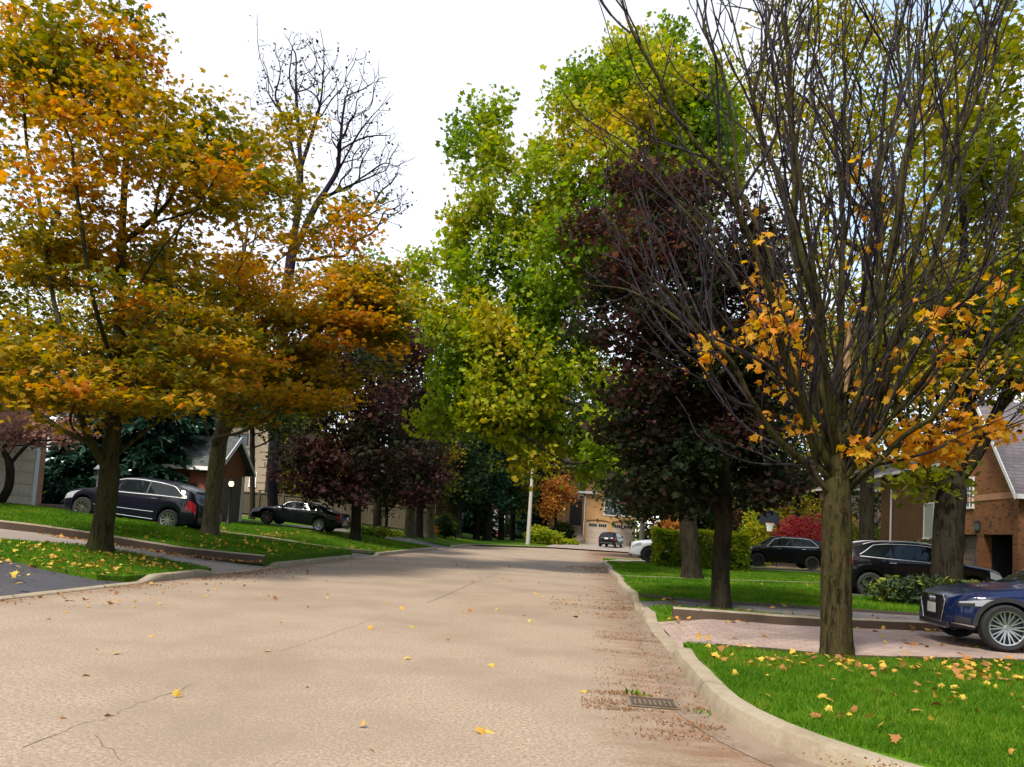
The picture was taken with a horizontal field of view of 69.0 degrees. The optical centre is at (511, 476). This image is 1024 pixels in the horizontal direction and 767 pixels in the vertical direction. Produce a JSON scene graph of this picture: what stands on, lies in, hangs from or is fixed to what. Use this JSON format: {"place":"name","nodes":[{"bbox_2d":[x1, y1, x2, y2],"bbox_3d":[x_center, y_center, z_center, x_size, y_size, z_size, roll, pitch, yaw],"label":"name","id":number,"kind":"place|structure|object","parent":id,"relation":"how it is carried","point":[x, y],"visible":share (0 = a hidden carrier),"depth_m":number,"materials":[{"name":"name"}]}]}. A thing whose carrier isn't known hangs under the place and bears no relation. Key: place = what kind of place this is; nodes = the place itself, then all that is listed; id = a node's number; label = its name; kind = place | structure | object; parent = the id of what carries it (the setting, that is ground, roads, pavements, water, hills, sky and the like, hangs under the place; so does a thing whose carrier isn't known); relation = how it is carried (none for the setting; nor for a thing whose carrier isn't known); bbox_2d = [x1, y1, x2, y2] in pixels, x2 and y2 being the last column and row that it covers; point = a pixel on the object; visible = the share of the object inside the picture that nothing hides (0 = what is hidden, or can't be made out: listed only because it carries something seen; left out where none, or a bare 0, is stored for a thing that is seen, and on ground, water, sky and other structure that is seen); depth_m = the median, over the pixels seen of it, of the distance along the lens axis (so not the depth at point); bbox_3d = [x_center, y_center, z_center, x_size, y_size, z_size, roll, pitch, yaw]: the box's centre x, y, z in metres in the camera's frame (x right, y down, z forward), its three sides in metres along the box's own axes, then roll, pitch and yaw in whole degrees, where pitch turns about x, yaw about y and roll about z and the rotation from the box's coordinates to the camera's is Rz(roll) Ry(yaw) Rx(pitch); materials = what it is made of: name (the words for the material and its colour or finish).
{"place":"outdoors","nodes":[
{"label":"outdoors","id":0,"kind":"place"},
{"bbox_2d":[0,560,121,595],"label":"driveway","id":1,"kind":"structure","parent":0,"point":[37,580],"depth_m":12.95,"materials":[{"name":"grey asphalt"}]},
{"bbox_2d":[0,539,211,587],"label":"lawn","id":2,"kind":"structure","parent":0,"point":[121,578],"depth_m":14.35,"materials":[{"name":"green plant"}]},
{"bbox_2d":[0,0,307,552],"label":"maple tree","id":3,"kind":"object","parent":2,"relation":"on","point":[145,373],"visible":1,"depth_m":16.96,"materials":[{"name":"orange plant"}]},
{"bbox_2d":[0,529,263,572],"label":"driveway","id":4,"kind":"structure","parent":0,"point":[219,566],"depth_m":18.29,"materials":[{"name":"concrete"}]},
{"bbox_2d":[0,520,266,563],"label":"edging kerb","id":5,"kind":"structure","parent":4,"relation":"on","point":[65,532],"depth_m":18.93,"materials":[{"name":"concrete"}]},
{"bbox_2d":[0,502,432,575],"bbox_3d":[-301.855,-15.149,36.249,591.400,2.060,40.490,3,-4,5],"label":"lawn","id":6,"kind":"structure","parent":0,"point":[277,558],"depth_m":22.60,"materials":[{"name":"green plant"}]},
{"bbox_2d":[0,410,100,502],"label":"tree","id":7,"kind":"object","parent":6,"relation":"on","point":[30,436],"visible":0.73,"depth_m":26.17,"materials":[{"name":"purple plant"}]},
{"bbox_2d":[127,88,422,535],"bbox_3d":[-7.845,-5.302,24.417,10.670,15.030,7.949,3,-4,5],"label":"maple tree","id":8,"kind":"object","parent":6,"relation":"on","point":[358,308],"visible":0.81,"depth_m":23.51,"materials":[{"name":"orange plant"}]},
{"bbox_2d":[145,521,413,556],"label":"lawn","id":9,"kind":"structure","parent":0,"point":[372,553],"depth_m":31.79,"materials":[{"name":"green plant"}]},
{"bbox_2d":[0,329,68,505],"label":"brick house","id":10,"kind":"structure","parent":9,"relation":"on","point":[29,464],"depth_m":28.49,"materials":[{"name":"grey"}]},
{"bbox_2d":[0,445,35,504],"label":"garage door","id":11,"kind":"structure","parent":10,"relation":"in","point":[20,489],"depth_m":28.27,"materials":[{"name":"grey metal"}]},
{"bbox_2d":[41,411,130,504],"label":"spruce tree","id":12,"kind":"object","parent":9,"relation":"on","point":[55,484],"visible":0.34,"depth_m":32.44,"materials":[{"name":"green plant"}]},
{"bbox_2d":[58,237,210,495],"bbox_3d":[-16.913,-4.332,35.042,7.890,14.351,7.816,3,-4,5],"label":"spruce tree","id":13,"kind":"object","parent":9,"relation":"on","point":[136,456],"visible":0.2,"depth_m":33.77,"materials":[{"name":"green plant"}]},
{"bbox_2d":[187,402,217,435],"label":"spruce tree","id":14,"kind":"object","parent":9,"relation":"on","point":[212,422],"visible":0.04,"depth_m":39.71,"materials":[{"name":"green plant"}]},
{"bbox_2d":[150,434,255,521],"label":"brick house","id":15,"kind":"structure","parent":9,"relation":"on","point":[239,467],"depth_m":35.67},
{"bbox_2d":[221,478,241,521],"bbox_3d":[-13.642,1.154,35.883,0.092,2.082,2.300,3,-4,5],"label":"garage door","id":16,"kind":"structure","parent":15,"relation":"in","point":[236,495],"depth_m":36.15,"materials":[{"name":"grey wood"}]},
{"bbox_2d":[264,335,448,541],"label":"maple tree","id":17,"kind":"object","parent":9,"relation":"on","point":[314,454],"visible":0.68,"depth_m":36.38,"materials":[{"name":"purple plant"}]},
{"bbox_2d":[234,534,370,556],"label":"driveway","id":18,"kind":"structure","parent":0,"point":[357,555],"depth_m":30.23,"materials":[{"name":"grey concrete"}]},
{"bbox_2d":[64,477,221,528],"bbox_3d":[-12.746,0.846,25.855,5.021,1.666,2.272,7,-3,8],"label":"parked wagon","id":19,"kind":"object","parent":18,"relation":"on","point":[168,502],"visible":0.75,"depth_m":24.89,"materials":[{"name":"black paint"}]},
{"bbox_2d":[241,520,446,547],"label":"driveway","id":20,"kind":"structure","parent":0,"point":[411,541],"depth_m":45.93,"materials":[{"name":"grey concrete"}]},
{"bbox_2d":[251,500,350,531],"bbox_3d":[-11.199,1.996,39.727,5.041,1.496,2.216,8,-4,6],"label":"parked sedan","id":21,"kind":"object","parent":20,"relation":"on","point":[317,516],"visible":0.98,"depth_m":38.86,"materials":[{"name":"black paint"}]},
{"bbox_2d":[345,523,393,537],"bbox_3d":[-8.401,3.211,43.976,2.977,0.923,1.786,3,-4,5],"label":"leafy plant","id":22,"kind":"object","parent":20,"relation":"on","point":[378,532],"visible":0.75,"depth_m":43.58,"materials":[{"name":"green plant"}]},
{"bbox_2d":[241,516,497,546],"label":"lawn","id":23,"kind":"structure","parent":0,"point":[467,539],"depth_m":54.94,"materials":[{"name":"green plant"}]},
{"bbox_2d":[0,236,113,491],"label":"background tree","id":24,"kind":"object","parent":23,"relation":"on","point":[60,294],"visible":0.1,"depth_m":53.28,"materials":[{"name":"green plant"}]},
{"bbox_2d":[32,251,251,381],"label":"background tree","id":25,"kind":"object","parent":23,"relation":"on","point":[81,302],"visible":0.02,"depth_m":63.18,"materials":[{"name":"orange plant"}]},
{"bbox_2d":[212,379,315,519],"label":"maple tree","id":26,"kind":"object","parent":23,"relation":"on","point":[253,433],"visible":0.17,"depth_m":45.52,"materials":[{"name":"green plant"}]},
{"bbox_2d":[212,387,321,515],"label":"stucco house","id":27,"kind":"structure","parent":23,"relation":"on","point":[261,472],"depth_m":60.36,"materials":[{"name":"beige paint"}]},
{"bbox_2d":[278,369,365,498],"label":"background tree","id":28,"kind":"object","parent":23,"relation":"on","point":[288,492],"visible":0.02,"depth_m":62.45,"materials":[{"name":"green plant"}]},
{"bbox_2d":[248,15,416,505],"bbox_3d":[-13.373,-14.624,51.639,13.115,35.578,6.635,3,-4,5],"label":"bare tree","id":29,"kind":"object","parent":23,"relation":"on","point":[272,492],"visible":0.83,"depth_m":52.03,"materials":[{"name":"brown plant"}]},
{"bbox_2d":[242,490,425,534],"bbox_3d":[-14.027,2.827,58.024,16.087,2.984,0.190,3,-4,5],"label":"wooden fence","id":30,"kind":"object","parent":23,"relation":"on","point":[396,522],"visible":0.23,"depth_m":57.95,"materials":[{"name":"brown wood"}]},
{"bbox_2d":[307,240,431,392],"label":"background tree","id":31,"kind":"object","parent":23,"relation":"on","point":[373,256],"depth_m":86.88,"materials":[{"name":"orange plant"}]},
{"bbox_2d":[293,462,452,528],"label":"brick house","id":32,"kind":"structure","parent":23,"relation":"on","point":[438,512],"depth_m":67.87,"materials":[{"name":"brown brick"}]},
{"bbox_2d":[364,475,405,529],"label":"young tree","id":33,"kind":"object","parent":23,"relation":"on","point":[385,505],"visible":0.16,"depth_m":48.69,"materials":[{"name":"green plant"}]},
{"bbox_2d":[343,306,465,531],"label":"maple tree","id":34,"kind":"object","parent":23,"relation":"on","point":[427,480],"visible":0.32,"depth_m":46.58,"materials":[{"name":"green plant"}]},
{"bbox_2d":[354,267,454,506],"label":"background tree","id":35,"kind":"object","parent":23,"relation":"on","point":[416,322],"visible":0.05,"depth_m":72.48,"materials":[{"name":"green plant"}]},
{"bbox_2d":[383,378,448,537],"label":"maple tree","id":36,"kind":"object","parent":23,"relation":"on","point":[409,528],"visible":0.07,"depth_m":51.46,"materials":[{"name":"green plant"}]},
{"bbox_2d":[389,396,454,537],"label":"maple tree","id":37,"kind":"object","parent":23,"relation":"on","point":[419,525],"visible":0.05,"depth_m":53.48,"materials":[{"name":"green plant"}]},
{"bbox_2d":[420,405,469,538],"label":"maple tree","id":38,"kind":"object","parent":23,"relation":"on","point":[429,532],"visible":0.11,"depth_m":55.48,"materials":[{"name":"green plant"}]},
{"bbox_2d":[435,510,462,539],"bbox_3d":[-5.318,3.930,60.621,2.791,2.515,2.577,3,-4,5],"label":"garden shrub","id":39,"kind":"object","parent":23,"relation":"on","point":[448,526],"visible":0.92,"depth_m":60.11,"materials":[{"name":"green plant"}]},
{"bbox_2d":[440,416,492,538],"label":"maple tree","id":40,"kind":"object","parent":23,"relation":"on","point":[458,501],"visible":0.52,"depth_m":65.72,"materials":[{"name":"green plant"}]},
{"bbox_2d":[450,421,508,539],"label":"maple tree","id":41,"kind":"object","parent":23,"relation":"on","point":[476,532],"visible":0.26,"depth_m":71.47,"materials":[{"name":"green plant"}]},
{"bbox_2d":[462,481,497,537],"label":"spruce tree","id":42,"kind":"object","parent":23,"relation":"on","point":[468,521],"visible":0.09,"depth_m":86.51,"materials":[{"name":"green plant"}]},
{"bbox_2d":[0,546,820,766],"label":"road","id":43,"kind":"structure","parent":0,"point":[246,699],"depth_m":7.27,"materials":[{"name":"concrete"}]},
{"bbox_2d":[0,544,790,599],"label":"kerb","id":44,"kind":"structure","parent":43,"relation":"on","point":[166,576],"depth_m":18.32,"materials":[{"name":"concrete"}]},
{"bbox_2d":[1,565,903,766],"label":"leaf litter","id":45,"kind":"object","parent":43,"relation":"on","point":[697,708],"visible":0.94,"depth_m":7.41,"materials":[{"name":"brown plant"}]},
{"bbox_2d":[0,527,1023,753],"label":"fallen leaves","id":46,"kind":"object","parent":43,"relation":"on","point":[893,737],"visible":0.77,"depth_m":10.24,"materials":[{"name":"yellow plant"}]},
{"bbox_2d":[594,561,823,766],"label":"gutter","id":47,"kind":"object","parent":43,"relation":"on","point":[753,746],"visible":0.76,"depth_m":6.97,"materials":[{"name":"concrete"}]},
{"bbox_2d":[626,696,680,709],"bbox_3d":[1.269,2.039,6.729,0.460,0.018,0.340,3,-4,5],"label":"storm drain","id":48,"kind":"object","parent":47,"relation":"on","point":[652,703],"visible":1,"depth_m":6.69,"materials":[{"name":"metal"}]},
{"bbox_2d":[732,503,760,557],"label":"ornamental tree","id":49,"kind":"object","parent":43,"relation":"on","point":[735,526],"visible":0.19,"depth_m":48.43,"materials":[{"name":"green plant"}]},
{"bbox_2d":[601,561,923,766],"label":"kerb","id":50,"kind":"structure","parent":43,"relation":"on","point":[719,697],"depth_m":5.91,"materials":[{"name":"concrete"}]},
{"bbox_2d":[738,507,794,566],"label":"ornamental tree","id":51,"kind":"object","parent":43,"relation":"on","point":[751,531],"visible":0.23,"depth_m":46.20,"materials":[{"name":"green plant"}]},
{"bbox_2d":[759,510,779,566],"bbox_3d":[15.268,3.638,44.014,1.314,3.311,0.690,4,-4,-10],"label":"basketball hoop","id":52,"kind":"object","parent":43,"relation":"on","point":[769,520],"visible":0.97,"depth_m":44.22,"materials":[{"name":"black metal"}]},
{"bbox_2d":[763,513,821,541],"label":"japanese maple","id":53,"kind":"object","parent":43,"relation":"on","point":[799,529],"visible":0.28,"depth_m":44.00,"materials":[{"name":"red plant"}]},
{"bbox_2d":[685,287,900,563],"bbox_3d":[18.690,-3.809,52.088,18.543,19.781,9.852,3,-4,5],"label":"maple tree","id":54,"kind":"object","parent":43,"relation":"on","point":[799,451],"visible":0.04,"depth_m":50.98,"materials":[{"name":"green plant"}]},
{"bbox_2d":[804,504,858,567],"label":"ornamental tree","id":55,"kind":"object","parent":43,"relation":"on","point":[854,533],"visible":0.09,"depth_m":48.01,"materials":[{"name":"green plant"}]},
{"bbox_2d":[0,0,1023,535],"label":"sky","id":56,"kind":"structure","parent":0,"point":[427,52],"materials":[{"name":"white"}]},
{"bbox_2d":[470,538,636,546],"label":"lawn","id":57,"kind":"structure","parent":0,"point":[506,542],"depth_m":68.41,"materials":[{"name":"green plant"}]},
{"bbox_2d":[466,432,522,540],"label":"maple tree","id":58,"kind":"object","parent":57,"relation":"on","point":[487,524],"visible":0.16,"depth_m":71.90,"materials":[{"name":"green plant"}]},
{"bbox_2d":[492,444,539,539],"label":"maple tree","id":59,"kind":"object","parent":57,"relation":"on","point":[502,518],"visible":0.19,"depth_m":75.65,"materials":[{"name":"green plant"}]},
{"bbox_2d":[497,453,542,539],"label":"maple tree","id":60,"kind":"object","parent":57,"relation":"on","point":[512,525],"visible":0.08,"depth_m":79.90,"materials":[{"name":"green plant"}]},
{"bbox_2d":[512,459,533,544],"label":"concrete pole","id":61,"kind":"object","parent":57,"relation":"on","point":[528,533],"visible":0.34,"depth_m":67.92,"materials":[{"name":"grey concrete"}]},
{"bbox_2d":[515,454,551,538],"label":"spruce tree","id":62,"kind":"object","parent":57,"relation":"on","point":[521,523],"visible":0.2,"depth_m":88.31,"materials":[{"name":"green plant"}]},
{"bbox_2d":[521,524,565,544],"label":"weeping shrub","id":63,"kind":"object","parent":57,"relation":"on","point":[539,536],"visible":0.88,"depth_m":73.07,"materials":[{"name":"green plant"}]},
{"bbox_2d":[522,389,589,535],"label":"maple tree","id":64,"kind":"object","parent":57,"relation":"on","point":[546,518],"visible":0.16,"depth_m":81.96,"materials":[{"name":"green plant"}]},
{"bbox_2d":[532,470,582,530],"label":"maple tree","id":65,"kind":"object","parent":57,"relation":"on","point":[552,490],"visible":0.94,"depth_m":77.38,"materials":[{"name":"orange plant"}]},
{"bbox_2d":[551,520,576,542],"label":"garden shrub","id":66,"kind":"object","parent":57,"relation":"on","point":[567,529],"visible":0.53,"depth_m":81.07,"materials":[{"name":"green plant"}]},
{"bbox_2d":[548,458,635,544],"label":"brick house","id":67,"kind":"structure","parent":57,"relation":"on","point":[588,520],"depth_m":85.42,"materials":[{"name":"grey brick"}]},
{"bbox_2d":[569,498,581,525],"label":"door","id":68,"kind":"structure","parent":67,"relation":"in","point":[575,512],"depth_m":87.78,"materials":[{"name":"black wood"}]},
{"bbox_2d":[586,522,607,542],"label":"garage door","id":69,"kind":"structure","parent":67,"relation":"in","point":[593,537],"depth_m":85.22,"materials":[{"name":"beige metal"}]},
{"bbox_2d":[612,524,633,544],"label":"garage door","id":70,"kind":"structure","parent":67,"relation":"in","point":[627,537],"depth_m":84.91,"materials":[{"name":"beige metal"}]},
{"bbox_2d":[594,354,674,530],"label":"background tree","id":71,"kind":"object","parent":57,"relation":"on","point":[632,523],"visible":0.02,"depth_m":78.35,"materials":[{"name":"green plant"}]},
{"bbox_2d":[732,202,912,520],"bbox_3d":[26.383,-8.306,64.431,17.474,31.167,11.789,3,-4,5],"label":"background tree","id":72,"kind":"object","parent":57,"relation":"on","point":[814,499],"visible":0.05,"depth_m":63.68,"materials":[{"name":"green plant"}]},
{"bbox_2d":[804,458,895,532],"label":"brick house","id":73,"kind":"structure","parent":57,"relation":"on","point":[877,516],"depth_m":59.80,"materials":[{"name":"grey"}]},
{"bbox_2d":[815,251,993,528],"bbox_3d":[30.699,-5.511,58.267,16.523,25.189,11.061,5,-4,-15],"label":"background tree","id":74,"kind":"object","parent":57,"relation":"on","point":[876,498],"visible":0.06,"depth_m":57.27,"materials":[{"name":"green plant"}]},
{"bbox_2d":[549,542,628,551],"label":"driveway","id":75,"kind":"structure","parent":0,"point":[596,546],"depth_m":71.19,"materials":[{"name":"concrete"}]},
{"bbox_2d":[598,532,622,546],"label":"parked hatchback","id":76,"kind":"object","parent":75,"relation":"on","point":[615,539],"visible":1,"depth_m":72.99,"materials":[{"name":"black paint"}]},
{"bbox_2d":[559,369,745,525],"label":"maple tree","id":77,"kind":"object","parent":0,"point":[618,506],"visible":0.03,"depth_m":51.01,"materials":[{"name":"green plant"}]},
{"bbox_2d":[648,606,681,633],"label":"lawn","id":78,"kind":"structure","parent":0,"point":[661,617],"depth_m":13.06,"materials":[{"name":"green plant"}]},
{"bbox_2d":[554,143,829,609],"bbox_3d":[3.810,-2.109,15.619,6.327,9.631,4.719,5,-4,-18],"label":"maple tree","id":79,"kind":"object","parent":78,"relation":"on","point":[678,465],"visible":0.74,"depth_m":14.59,"materials":[{"name":"purple plant"}]},
{"bbox_2d":[672,607,941,631],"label":"edging kerb","id":80,"kind":"structure","parent":78,"relation":"on","point":[683,613],"depth_m":12.69,"materials":[{"name":"concrete"}]},
{"bbox_2d":[606,561,810,581],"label":"lawn","id":81,"kind":"structure","parent":0,"point":[657,575],"depth_m":27.20,"materials":[{"name":"green plant"}]},
{"bbox_2d":[649,525,752,570],"bbox_3d":[8.814,3.401,35.001,4.588,2.071,2.128,3,-4,5],"label":"clipped hedge","id":82,"kind":"object","parent":81,"relation":"on","point":[663,540],"visible":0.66,"depth_m":34.29,"materials":[{"name":"green plant"}]},
{"bbox_2d":[726,0,995,540],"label":"maple tree","id":83,"kind":"object","parent":81,"relation":"on","point":[866,521],"visible":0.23,"depth_m":32.77,"materials":[{"name":"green plant"}]},
{"bbox_2d":[874,461,947,543],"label":"brick house","id":84,"kind":"structure","parent":81,"relation":"on","point":[908,521],"depth_m":43.00,"materials":[{"name":"brown brick"}]},
{"bbox_2d":[922,502,934,538],"bbox_3d":[22.336,2.371,39.923,0.130,1.970,1.267,3,-4,5],"label":"window","id":85,"kind":"structure","parent":84,"relation":"in","point":[928,511],"depth_m":40.01,"materials":[{"name":"white glass"}]},
{"bbox_2d":[964,401,1023,577],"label":"brick house","id":86,"kind":"structure","parent":81,"relation":"on","point":[994,530],"depth_m":30.28,"materials":[{"name":"brown brick"}]},
{"bbox_2d":[964,535,976,566],"bbox_3d":[19.763,3.572,31.811,0.092,2.113,1.589,3,-4,5],"label":"garage door","id":87,"kind":"structure","parent":86,"relation":"in","point":[970,540],"depth_m":32.10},
{"bbox_2d":[992,535,1012,577],"bbox_3d":[20.211,3.564,29.396,1.350,2.471,2.504,3,-4,5],"label":"doorway","id":88,"kind":"structure","parent":86,"relation":"in","point":[1002,545],"depth_m":30.50,"materials":[{"name":"black"}]},
{"bbox_2d":[605,559,820,572],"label":"driveway","id":89,"kind":"structure","parent":0,"point":[778,569],"depth_m":40.12,"materials":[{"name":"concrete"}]},
{"bbox_2d":[629,537,711,561],"bbox_3d":[8.763,3.671,39.107,5.141,1.788,2.338,3,-4,5],"label":"parked suv","id":90,"kind":"object","parent":89,"relation":"on","point":[642,549],"visible":0.2,"depth_m":38.35,"materials":[{"name":"white paint"}]},
{"bbox_2d":[749,536,820,569],"bbox_3d":[14.345,3.996,39.686,4.811,1.696,2.235,3,-4,5],"label":"parked suv","id":91,"kind":"object","parent":89,"relation":"on","point":[801,552],"visible":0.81,"depth_m":38.81,"materials":[{"name":"black paint"}]},
{"bbox_2d":[607,561,919,618],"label":"lawn","id":92,"kind":"structure","parent":0,"point":[643,598],"depth_m":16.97,"materials":[{"name":"green plant"}]},
{"bbox_2d":[392,7,757,578],"bbox_3d":[2.004,-7.401,27.909,14.230,21.658,8.380,3,-4,5],"label":"maple tree","id":93,"kind":"object","parent":92,"relation":"on","point":[481,383],"visible":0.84,"depth_m":26.63,"materials":[{"name":"green plant"}]},
{"bbox_2d":[637,593,918,614],"bbox_3d":[32.122,4.194,15.104,58.606,0.364,1.775,3,-4,4],"label":"mulch strip","id":94,"kind":"object","parent":92,"relation":"on","point":[800,606],"visible":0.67,"depth_m":16.32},
{"bbox_2d":[857,571,958,604],"bbox_3d":[10.434,2.907,19.124,3.193,1.039,1.869,3,-4,5],"label":"juniper shrub","id":95,"kind":"object","parent":92,"relation":"on","point":[909,589],"visible":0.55,"depth_m":18.94,"materials":[{"name":"green plant"}]},
{"bbox_2d":[826,0,1023,580],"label":"maple tree","id":96,"kind":"object","parent":92,"relation":"on","point":[951,484],"visible":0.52,"depth_m":19.44,"materials":[{"name":"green plant"}]},
{"bbox_2d":[640,600,918,620],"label":"driveway","id":97,"kind":"structure","parent":0,"point":[804,612],"depth_m":15.36,"materials":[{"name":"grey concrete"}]},
{"bbox_2d":[658,619,1023,658],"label":"driveway","id":98,"kind":"structure","parent":0,"point":[807,639],"depth_m":11.00,"materials":[{"name":"beige concrete"}]},
{"bbox_2d":[919,569,1023,651],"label":"sedan","id":99,"kind":"object","parent":98,"relation":"on","point":[991,613],"visible":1,"depth_m":10.67,"materials":[{"name":"blue paint"}]},
{"bbox_2d":[683,639,1023,766],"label":"lawn","id":100,"kind":"structure","parent":0,"point":[891,755],"depth_m":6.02,"materials":[{"name":"green plant"}]},
{"bbox_2d":[558,0,1023,657],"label":"bare maple","id":101,"kind":"object","parent":100,"relation":"on","point":[836,458],"visible":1,"depth_m":9.23,"materials":[{"name":"brown plant"}]},
{"bbox_2d":[716,643,1021,661],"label":"edging kerb","id":102,"kind":"structure","parent":100,"relation":"on","point":[865,656],"depth_m":9.38,"materials":[{"name":"grey concrete"}]},
{"bbox_2d":[852,591,891,596],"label":"driveway","id":103,"kind":"structure","parent":0,"point":[855,593],"depth_m":22.18,"materials":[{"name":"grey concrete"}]},
{"bbox_2d":[852,540,1001,595],"bbox_3d":[12.001,2.821,22.466,4.741,1.698,2.254,3,-4,5],"label":"parked wagon","id":104,"kind":"object","parent":103,"relation":"on","point":[872,560],"visible":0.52,"depth_m":21.69,"materials":[{"name":"black paint"}]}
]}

